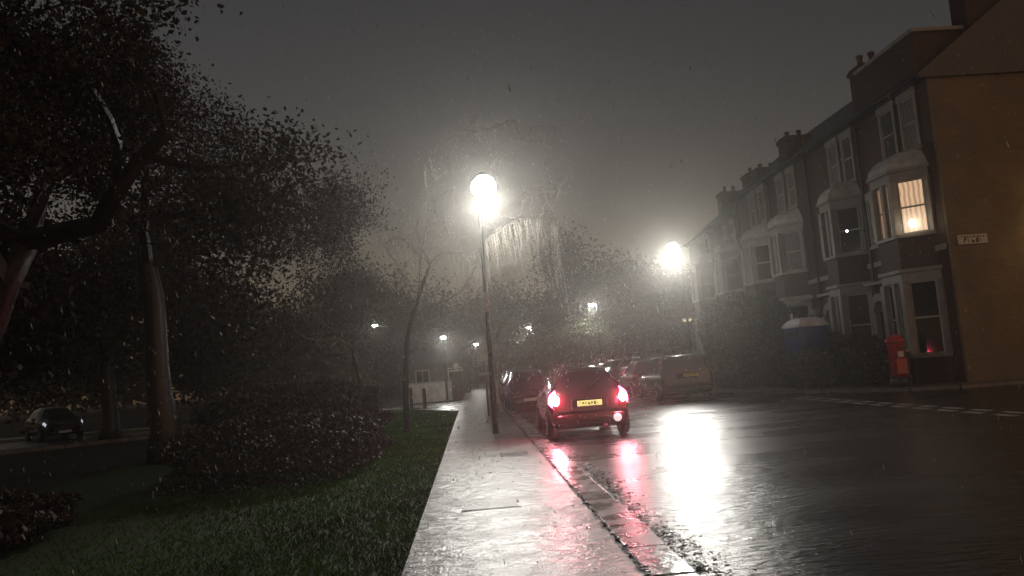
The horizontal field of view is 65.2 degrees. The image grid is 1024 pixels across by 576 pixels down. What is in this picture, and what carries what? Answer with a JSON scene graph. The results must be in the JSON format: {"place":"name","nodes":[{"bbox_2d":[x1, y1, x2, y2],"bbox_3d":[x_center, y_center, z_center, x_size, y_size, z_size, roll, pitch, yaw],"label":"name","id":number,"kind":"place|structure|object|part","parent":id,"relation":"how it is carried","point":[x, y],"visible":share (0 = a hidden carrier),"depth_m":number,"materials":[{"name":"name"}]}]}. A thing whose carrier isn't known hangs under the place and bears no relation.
{"place":"outdoors","nodes":[
{"label":"outdoors","id":0,"kind":"place"},
{"bbox_2d":[0,427,195,450],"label":"park road","id":1,"kind":"structure","parent":0,"point":[27,444],"depth_m":35.64,"materials":[{"name":"grey asphalt"}]},
{"bbox_2d":[25,407,83,441],"bbox_3d":[-21.755,6.348,37.994,2.060,1.653,4.042,1,-8,-43],"label":"parked car","id":2,"kind":"object","parent":1,"relation":"on","point":[66,422],"visible":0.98,"depth_m":36.99,"materials":[{"name":"black metal"}]},
{"bbox_3d":[-22.392,6.004,37.658,0.198,0.390,1.041,1,-8,-43],"label":"side window","id":3,"kind":"part","parent":2,"relation":"part of","materials":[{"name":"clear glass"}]},
{"bbox_2d":[0,409,458,575],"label":"verge","id":4,"kind":"structure","parent":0,"point":[110,484],"depth_m":9.29,"materials":[{"name":"green plant"}]},
{"bbox_2d":[0,488,85,550],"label":"bush","id":5,"kind":"object","parent":4,"relation":"on","point":[25,514],"visible":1,"depth_m":8.97,"materials":[{"name":"green plant"}]},
{"bbox_2d":[0,0,371,358],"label":"park tree","id":6,"kind":"object","parent":4,"relation":"on","point":[28,90],"visible":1,"depth_m":10.96,"materials":[{"name":"green plant"}]},
{"bbox_2d":[0,0,409,464],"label":"park tree","id":7,"kind":"object","parent":4,"relation":"on","point":[159,391],"visible":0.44,"depth_m":18.98,"materials":[{"name":"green plant"}]},
{"bbox_2d":[146,403,396,495],"bbox_3d":[-4.077,2.824,14.790,3.533,1.163,7.253,-4,-6,-3],"label":"hedge","id":8,"kind":"object","parent":4,"relation":"on","point":[195,466],"visible":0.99,"depth_m":12.43,"materials":[{"name":"green plant"}]},
{"bbox_2d":[186,378,383,447],"bbox_3d":[-6.341,3.602,23.431,4.995,1.771,8.952,-4,-6,-3],"label":"bush","id":9,"kind":"object","parent":4,"relation":"on","point":[239,401],"visible":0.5,"depth_m":21.11,"materials":[{"name":"green plant"}]},
{"bbox_2d":[252,276,453,398],"bbox_3d":[-6.233,2.530,30.269,6.520,5.584,7.225,1,-8,-43],"label":"bare tree","id":10,"kind":"object","parent":4,"relation":"on","point":[353,345],"visible":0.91,"depth_m":30.29,"materials":[{"name":"brown plant"}]},
{"bbox_2d":[354,111,571,432],"bbox_3d":[-1.324,-0.297,21.751,6.193,8.599,4.478,-9,-7,36],"label":"weeping tree","id":11,"kind":"object","parent":4,"relation":"on","point":[406,411],"visible":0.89,"depth_m":21.35,"materials":[{"name":"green plant"}]},
{"bbox_2d":[0,401,461,442],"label":"footpath","id":12,"kind":"structure","parent":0,"point":[445,406],"depth_m":39.60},
{"bbox_2d":[409,387,413,407],"bbox_3d":[-4.971,5.415,39.452,0.180,1.060,0.180,-4,-6,-3],"label":"bollard","id":13,"kind":"object","parent":12,"relation":"on","point":[410,396],"visible":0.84,"depth_m":39.38,"materials":[{"name":"black metal"}]},
{"bbox_2d":[422,388,426,408],"bbox_3d":[-4.173,5.246,38.100,0.180,1.000,0.180,-3,-6,-15],"label":"bollard","id":14,"kind":"object","parent":12,"relation":"on","point":[424,397],"visible":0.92,"depth_m":38.02,"materials":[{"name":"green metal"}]},
{"bbox_2d":[0,372,549,491],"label":"ground","id":15,"kind":"structure","parent":0,"point":[62,466],"depth_m":25.45,"materials":[{"name":"soil"}]},
{"bbox_2d":[0,146,126,434],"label":"park tree","id":16,"kind":"object","parent":15,"relation":"on","point":[45,315],"visible":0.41,"depth_m":14.75,"materials":[{"name":"green plant"}]},
{"bbox_2d":[0,431,199,454],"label":"park kerb","id":17,"kind":"structure","parent":15,"relation":"on","point":[16,451],"depth_m":30.46,"materials":[{"name":"concrete"}]},
{"bbox_2d":[23,199,277,424],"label":"park tree","id":18,"kind":"object","parent":15,"relation":"on","point":[119,362],"visible":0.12,"depth_m":49.68,"materials":[{"name":"green plant"}]},
{"bbox_2d":[0,139,340,440],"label":"park tree","id":19,"kind":"object","parent":15,"relation":"on","point":[115,276],"visible":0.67,"depth_m":31.54,"materials":[{"name":"green plant"}]},
{"bbox_2d":[0,296,697,419],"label":"wood","id":20,"kind":"object","parent":15,"relation":"on","point":[138,391],"visible":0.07,"depth_m":114.22,"materials":[{"name":"green plant"}]},
{"bbox_2d":[241,238,476,396],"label":"park tree","id":21,"kind":"object","parent":15,"relation":"on","point":[342,313],"visible":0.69,"depth_m":64.97,"materials":[{"name":"green plant"}]},
{"bbox_2d":[372,323,379,401],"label":"street lamp","id":22,"kind":"object","parent":15,"relation":"on","point":[374,324],"visible":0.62,"depth_m":54.32,"materials":[{"name":"black metal"}]},
{"bbox_2d":[338,277,467,396],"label":"street tree","id":23,"kind":"object","parent":15,"relation":"on","point":[387,380],"visible":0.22,"depth_m":78.81,"materials":[{"name":"green plant"}]},
{"bbox_2d":[409,380,452,403],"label":"garden wall","id":24,"kind":"structure","parent":15,"relation":"on","point":[434,393],"depth_m":49.49,"materials":[{"name":"paint"}]},
{"bbox_2d":[402,342,471,394],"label":"lodge","id":25,"kind":"structure","parent":15,"relation":"on","point":[453,355],"depth_m":61.54,"materials":[{"name":"red brick"}]},
{"bbox_2d":[415,369,429,382],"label":"window","id":26,"kind":"structure","parent":25,"relation":"in","point":[422,375],"depth_m":61.31,"materials":[{"name":"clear glass"}]},
{"bbox_2d":[448,367,462,379],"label":"window","id":27,"kind":"structure","parent":25,"relation":"in","point":[449,373],"depth_m":61.45,"materials":[{"name":"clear glass"}]},
{"bbox_2d":[440,335,448,399],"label":"street lamp","id":28,"kind":"object","parent":15,"relation":"on","point":[446,382],"visible":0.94,"depth_m":47.56,"materials":[{"name":"black metal"}]},
{"bbox_2d":[450,363,463,399],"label":"gate pier","id":29,"kind":"structure","parent":15,"relation":"on","point":[457,383],"depth_m":49.22,"materials":[{"name":"grey brick"}]},
{"bbox_2d":[435,266,561,383],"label":"street tree","id":30,"kind":"object","parent":15,"relation":"on","point":[467,340],"visible":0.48,"depth_m":107.74,"materials":[{"name":"green plant"}]},
{"bbox_2d":[502,324,564,378],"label":"street tree","id":31,"kind":"object","parent":15,"relation":"on","point":[526,356],"visible":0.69,"depth_m":82.03,"materials":[{"name":"green plant"}]},
{"bbox_2d":[529,308,624,368],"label":"street tree","id":32,"kind":"object","parent":15,"relation":"on","point":[575,347],"visible":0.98,"depth_m":61.31,"materials":[{"name":"green plant"}]},
{"bbox_2d":[561,233,697,359],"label":"street tree","id":33,"kind":"object","parent":15,"relation":"on","point":[670,305],"visible":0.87,"depth_m":64.52,"materials":[{"name":"green plant"}]},
{"bbox_2d":[683,186,739,377],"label":"terraced house","id":34,"kind":"structure","parent":15,"relation":"on","point":[701,280],"depth_m":49.85,"materials":[{"name":"red brick"}]},
{"bbox_2d":[698,239,703,254],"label":"window","id":35,"kind":"structure","parent":34,"relation":"in","point":[700,243],"depth_m":51.23,"materials":[{"name":"glass"}]},
{"bbox_2d":[703,236,709,253],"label":"window","id":36,"kind":"structure","parent":34,"relation":"in","point":[706,239],"depth_m":49.98,"materials":[{"name":"glass"}]},
{"bbox_2d":[704,167,751,370],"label":"terraced house","id":37,"kind":"structure","parent":15,"relation":"on","point":[725,241],"depth_m":44.69,"materials":[{"name":"red brick"}]},
{"bbox_2d":[721,222,729,241],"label":"window","id":38,"kind":"structure","parent":37,"relation":"in","point":[724,227],"depth_m":46.20,"materials":[{"name":"glass"}]},
{"bbox_2d":[728,218,736,239],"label":"window","id":39,"kind":"structure","parent":37,"relation":"in","point":[732,228],"depth_m":45.01,"materials":[{"name":"glass"}]},
{"bbox_2d":[729,112,835,358],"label":"terraced house","id":40,"kind":"structure","parent":15,"relation":"on","point":[753,212],"depth_m":40.44,"materials":[{"name":"red brick"}]},
{"bbox_2d":[746,190,757,228],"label":"window","id":41,"kind":"structure","parent":40,"relation":"in","point":[751,195],"depth_m":41.71,"materials":[{"name":"paint"}]},
{"bbox_2d":[755,184,767,224],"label":"window","id":42,"kind":"structure","parent":40,"relation":"in","point":[761,202],"depth_m":40.40,"materials":[{"name":"paint"}]},
{"bbox_2d":[758,101,852,355],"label":"terraced house","id":43,"kind":"structure","parent":15,"relation":"on","point":[796,281],"depth_m":36.18,"materials":[{"name":"red brick"}]},
{"bbox_2d":[773,171,786,214],"bbox_3d":[12.711,-4.469,37.906,0.098,2.000,1.100,-4,-6,-3],"label":"window","id":44,"kind":"structure","parent":43,"relation":"in","point":[779,179],"depth_m":37.92,"materials":[{"name":"paint"}]},
{"bbox_2d":[784,164,798,209],"bbox_3d":[12.775,-4.606,36.615,0.098,2.000,1.100,-4,-6,-3],"label":"window","id":45,"kind":"structure","parent":43,"relation":"in","point":[789,172],"depth_m":36.61,"materials":[{"name":"paint"}]},
{"bbox_2d":[794,51,874,360],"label":"terraced house","id":46,"kind":"structure","parent":15,"relation":"on","point":[835,202],"depth_m":31.05,"materials":[{"name":"red brick"}]},
{"bbox_2d":[824,136,841,187],"bbox_3d":[12.994,-4.983,32.336,0.098,2.150,1.100,-4,-6,-3],"label":"window","id":47,"kind":"structure","parent":46,"relation":"in","point":[834,168],"depth_m":32.35,"materials":[{"name":"paint"}]},
{"bbox_2d":[837,127,858,181],"bbox_3d":[13.054,-5.109,31.144,0.098,2.150,1.100,-4,-6,-3],"label":"window","id":48,"kind":"structure","parent":46,"relation":"in","point":[845,139],"depth_m":31.14,"materials":[{"name":"paint"}]},
{"bbox_2d":[843,0,1023,383],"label":"terraced house","id":49,"kind":"structure","parent":15,"relation":"on","point":[952,115],"depth_m":25.67,"materials":[{"name":"red brick"}]},
{"bbox_2d":[864,193,878,249],"bbox_3d":[13.338,-2.504,29.473,0.098,2.100,1.100,-4,-6,-3],"label":"window","id":50,"kind":"structure","parent":49,"relation":"in","point":[873,246],"depth_m":29.79,"materials":[{"name":"paint"}]},
{"bbox_2d":[875,100,899,159],"bbox_3d":[13.205,-5.430,28.115,0.098,2.150,1.200,-4,-6,-3],"label":"window","id":51,"kind":"structure","parent":49,"relation":"in","point":[885,114],"depth_m":28.13,"materials":[{"name":"paint"}]},
{"bbox_2d":[895,86,923,150],"bbox_3d":[13.272,-5.571,26.774,0.098,2.150,1.200,-4,-6,-3],"label":"window","id":52,"kind":"structure","parent":49,"relation":"in","point":[909,121],"depth_m":26.76,"materials":[{"name":"paint"}]},
{"bbox_2d":[908,219,915,226],"bbox_3d":[13.031,-2.111,26.064,0.220,0.260,0.214,-4,-6,-3],"label":"table lamp","id":53,"kind":"object","parent":49,"relation":"in","point":[912,223],"visible":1,"depth_m":26.00,"materials":[{"name":"white"}]},
{"bbox_2d":[957,233,987,244],"bbox_3d":[14.434,-1.535,25.079,0.960,0.300,0.034,-4,-6,-3],"label":"street sign","id":54,"kind":"object","parent":49,"relation":"attached to","point":[970,239],"visible":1,"depth_m":25.07,"materials":[{"name":"white metal"}]},
{"bbox_2d":[0,0,951,414],"label":"sky","id":55,"kind":"structure","parent":0,"point":[740,79],"materials":[{"name":"grey"}]},
{"bbox_2d":[0,0,1023,574],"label":"rain","id":56,"kind":"object","parent":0,"point":[434,268],"visible":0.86,"depth_m":10.32,"materials":[{"name":"clear liquid"}]},
{"bbox_2d":[402,382,646,575],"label":"pavement","id":57,"kind":"structure","parent":0,"point":[559,549],"depth_m":8.09,"materials":[{"name":"grey concrete"}]},
{"bbox_2d":[474,343,478,387],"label":"street lamp","id":58,"kind":"object","parent":57,"relation":"on","point":[476,366],"visible":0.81,"depth_m":74.51,"materials":[{"name":"black metal"}]},
{"bbox_2d":[478,340,489,415],"bbox_3d":[-0.903,3.054,27.210,0.460,2.580,0.107,-4,-6,-3],"label":"sign post","id":59,"kind":"object","parent":57,"relation":"on","point":[483,351],"visible":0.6,"depth_m":27.22,"materials":[{"name":"metal"}]},
{"bbox_2d":[471,172,498,433],"bbox_3d":[-0.487,0.301,19.677,0.615,6.456,0.615,-4,-6,-3],"label":"street lamp","id":60,"kind":"object","parent":57,"relation":"on","point":[479,189],"visible":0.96,"depth_m":19.67,"materials":[{"name":"black metal"}]},
{"bbox_2d":[492,392,495,414],"bbox_3d":[-0.439,2.786,19.342,0.060,0.550,0.009,-4,-6,-3],"label":"access door","id":61,"kind":"structure","parent":60,"relation":"in","point":[493,399],"depth_m":19.33,"materials":[{"name":"black paint"}]},
{"bbox_2d":[461,499,520,511],"bbox_3d":[-0.240,2.451,8.992,0.660,0.028,0.500,-4,-6,-3],"label":"access cover","id":62,"kind":"object","parent":57,"relation":"on","point":[490,505],"visible":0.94,"depth_m":8.94,"materials":[{"name":"metal"}]},
{"bbox_2d":[455,296,543,411],"bbox_3d":[-0.570,2.410,29.586,3.429,4.717,3.728,-7,-6,22],"label":"street tree","id":63,"kind":"object","parent":57,"relation":"on","point":[497,377],"visible":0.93,"depth_m":29.27,"materials":[{"name":"plant"}]},
{"bbox_2d":[414,417,607,575],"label":"fallen leaves","id":64,"kind":"object","parent":57,"relation":"on","point":[504,518],"visible":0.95,"depth_m":7.80,"materials":[{"name":"brown plant"}]},
{"bbox_2d":[500,451,529,457],"bbox_3d":[0.050,2.958,14.188,0.500,0.028,0.660,-4,-6,-3],"label":"access cover","id":65,"kind":"object","parent":57,"relation":"on","point":[515,454],"visible":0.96,"depth_m":14.13,"materials":[{"name":"metal"}]},
{"bbox_2d":[484,379,1023,575],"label":"road","id":66,"kind":"structure","parent":0,"point":[730,487],"depth_m":9.57,"materials":[{"name":"black asphalt"}]},
{"bbox_2d":[498,370,511,398],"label":"parked car","id":67,"kind":"object","parent":66,"relation":"on","point":[502,376],"visible":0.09,"depth_m":43.59,"materials":[{"name":"black metal"}]},
{"bbox_2d":[499,370,516,402],"bbox_3d":[0.353,4.586,38.022,2.060,1.653,4.042,-4,-6,-3],"label":"parked car","id":68,"kind":"object","parent":66,"relation":"on","point":[505,377],"visible":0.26,"depth_m":37.60,"materials":[{"name":"black metal"}]},
{"bbox_2d":[501,368,545,408],"bbox_3d":[0.591,3.980,32.258,2.060,1.653,4.042,-4,-6,-3],"label":"parked car","id":69,"kind":"object","parent":66,"relation":"on","point":[528,380],"visible":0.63,"depth_m":30.91,"materials":[{"name":"paint"}]},
{"bbox_2d":[531,366,629,438],"bbox_3d":[1.533,2.534,18.783,2.060,1.653,4.092,-4,-6,-3],"label":"parked car","id":70,"kind":"object","parent":66,"relation":"on","point":[558,399],"visible":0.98,"depth_m":16.96,"materials":[{"name":"red paint"}]},
{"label":"side window","id":71,"kind":"part","parent":70,"relation":"part of","materials":[{"name":"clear glass"}]},
{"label":"side window","id":72,"kind":"part","parent":70,"relation":"part of","materials":[{"name":"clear glass"}]},
{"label":"rear window","id":73,"kind":"part","parent":70,"relation":"part of","materials":[{"name":"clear glass"}]},
{"bbox_2d":[482,383,698,575],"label":"kerb","id":74,"kind":"structure","parent":66,"relation":"on","point":[653,552],"depth_m":7.71,"materials":[{"name":"stone"}]},
{"bbox_2d":[603,357,640,383],"bbox_3d":[5.665,4.458,41.539,2.060,1.796,4.592,-4,-6,-3],"label":"parked car","id":75,"kind":"object","parent":66,"relation":"on","point":[622,366],"visible":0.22,"depth_m":39.55,"materials":[{"name":"grey metal"}]},
{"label":"rear window","id":76,"kind":"part","parent":75,"relation":"part of","materials":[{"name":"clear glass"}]},
{"bbox_2d":[505,410,756,575],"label":"fallen leaves","id":77,"kind":"object","parent":66,"relation":"on","point":[638,564],"visible":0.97,"depth_m":7.72,"materials":[{"name":"brown plant"}]},
{"bbox_2d":[619,360,647,395],"bbox_3d":[5.982,3.971,36.296,2.060,1.653,4.042,-4,-6,-3],"label":"parked car","id":78,"kind":"object","parent":66,"relation":"on","point":[629,380],"visible":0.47,"depth_m":34.97,"materials":[{"name":"grey metal"}]},
{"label":"side window","id":79,"kind":"part","parent":78,"relation":"part of","materials":[{"name":"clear glass"}]},
{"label":"rear window","id":80,"kind":"part","parent":78,"relation":"part of","materials":[{"name":"glass"}]},
{"bbox_2d":[638,351,712,400],"bbox_3d":[6.126,3.319,30.709,2.060,1.796,4.592,-4,-6,-3],"label":"parked car","id":81,"kind":"object","parent":66,"relation":"on","point":[677,374],"visible":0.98,"depth_m":28.61,"materials":[{"name":"grey paint"}]},
{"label":"side window","id":82,"kind":"part","parent":81,"relation":"part of","materials":[{"name":"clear glass"}]},
{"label":"side window","id":83,"kind":"part","parent":81,"relation":"part of","materials":[{"name":"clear glass"}]},
{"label":"rear window","id":84,"kind":"part","parent":81,"relation":"part of","materials":[{"name":"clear glass"}]},
{"bbox_2d":[683,411,717,413],"bbox_3d":[5.119,3.384,21.745,0.840,0.022,0.600,-4,-6,-3],"label":"manhole cover","id":85,"kind":"object","parent":66,"relation":"on","point":[700,412],"visible":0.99,"depth_m":21.64,"materials":[{"name":"metal"}]},
{"bbox_2d":[793,398,1021,415],"bbox_3d":[9.017,2.768,18.682,0.200,0.001,12.000,-4,-6,-3],"label":"give way marking","id":86,"kind":"object","parent":66,"relation":"on","point":[916,407],"visible":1,"depth_m":17.69,"materials":[{"name":"paint"}]},
{"bbox_2d":[804,397,1023,413],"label":"give way marking","id":87,"kind":"object","parent":66,"relation":"on","point":[924,405],"visible":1,"depth_m":18.05,"materials":[{"name":"paint"}]},
{"bbox_2d":[543,374,1023,393],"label":"pavement","id":88,"kind":"structure","parent":0,"point":[717,389],"depth_m":26.99,"materials":[{"name":"grey concrete"}]},
{"bbox_2d":[495,191,671,367],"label":"street tree","id":89,"kind":"object","parent":88,"relation":"on","point":[555,312],"visible":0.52,"depth_m":70.23,"materials":[{"name":"green plant"}]},
{"bbox_2d":[588,303,601,362],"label":"street lamp","id":90,"kind":"object","parent":88,"relation":"on","point":[591,304],"visible":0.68,"depth_m":60.35,"materials":[{"name":"black metal"}]},
{"bbox_2d":[666,241,691,351],"bbox_3d":[7.240,1.184,34.498,0.650,6.503,0.534,0,-7,-35],"label":"street lamp","id":91,"kind":"object","parent":88,"relation":"on","point":[672,248],"visible":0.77,"depth_m":34.54,"materials":[{"name":"black metal"}]},
{"bbox_2d":[696,289,798,387],"bbox_3d":[9.989,2.211,34.090,3.590,4.062,5.066,-4,-6,-3],"label":"hedge","id":92,"kind":"object","parent":88,"relation":"on","point":[724,307],"visible":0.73,"depth_m":32.80,"materials":[{"name":"green plant"}]},
{"bbox_2d":[754,333,789,387],"bbox_3d":[10.473,2.783,31.019,1.758,2.191,1.893,-4,-6,-3],"label":"bush","id":93,"kind":"object","parent":88,"relation":"on","point":[773,341],"visible":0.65,"depth_m":30.72,"materials":[{"name":"green plant"}]},
{"bbox_2d":[781,314,834,386],"bbox_3d":[11.048,2.281,29.910,1.240,2.750,1.240,-3,-6,-12],"label":"portable toilet","id":94,"kind":"object","parent":88,"relation":"on","point":[804,333],"visible":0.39,"depth_m":29.47,"materials":[{"name":"blue plastic"}]},
{"bbox_2d":[804,329,824,373],"bbox_3d":[11.191,2.462,29.322,0.800,1.850,0.048,-3,-6,-12],"label":"door","id":95,"kind":"structure","parent":94,"relation":"in","point":[813,338],"depth_m":29.37,"materials":[{"name":"blue plastic"}]},
{"bbox_2d":[785,347,839,388],"bbox_3d":[10.624,2.854,28.303,1.837,1.484,1.600,-4,-6,-3],"label":"bush","id":96,"kind":"object","parent":88,"relation":"on","point":[806,364],"visible":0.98,"depth_m":27.86,"materials":[{"name":"green plant"}]},
{"bbox_2d":[827,330,847,351],"bbox_3d":[12.361,2.704,31.524,1.612,2.183,3.156,-4,-6,-3],"label":"bush","id":97,"kind":"object","parent":88,"relation":"on","point":[830,333],"visible":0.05,"depth_m":30.94,"materials":[{"name":"green plant"}]},
{"bbox_2d":[824,332,889,386],"bbox_3d":[11.843,2.498,27.695,1.385,1.886,3.388,-4,-6,-3],"label":"hedge","id":98,"kind":"object","parent":88,"relation":"on","point":[850,341],"visible":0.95,"depth_m":26.82,"materials":[{"name":"green plant"}]},
{"bbox_2d":[711,380,1023,394],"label":"kerb","id":99,"kind":"structure","parent":88,"relation":"on","point":[889,389],"depth_m":24.70,"materials":[{"name":"concrete"}]},
{"bbox_2d":[841,349,912,384],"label":"front wall","id":100,"kind":"structure","parent":88,"relation":"on","point":[907,351],"depth_m":26.36,"materials":[{"name":"red brick"}]},
{"bbox_2d":[884,335,910,386],"bbox_3d":[12.078,2.273,25.079,0.640,1.630,0.640,-4,-6,-3],"label":"pillar box","id":101,"kind":"object","parent":88,"relation":"on","point":[897,359],"visible":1,"depth_m":24.87,"materials":[{"name":"red paint"}]}
]}

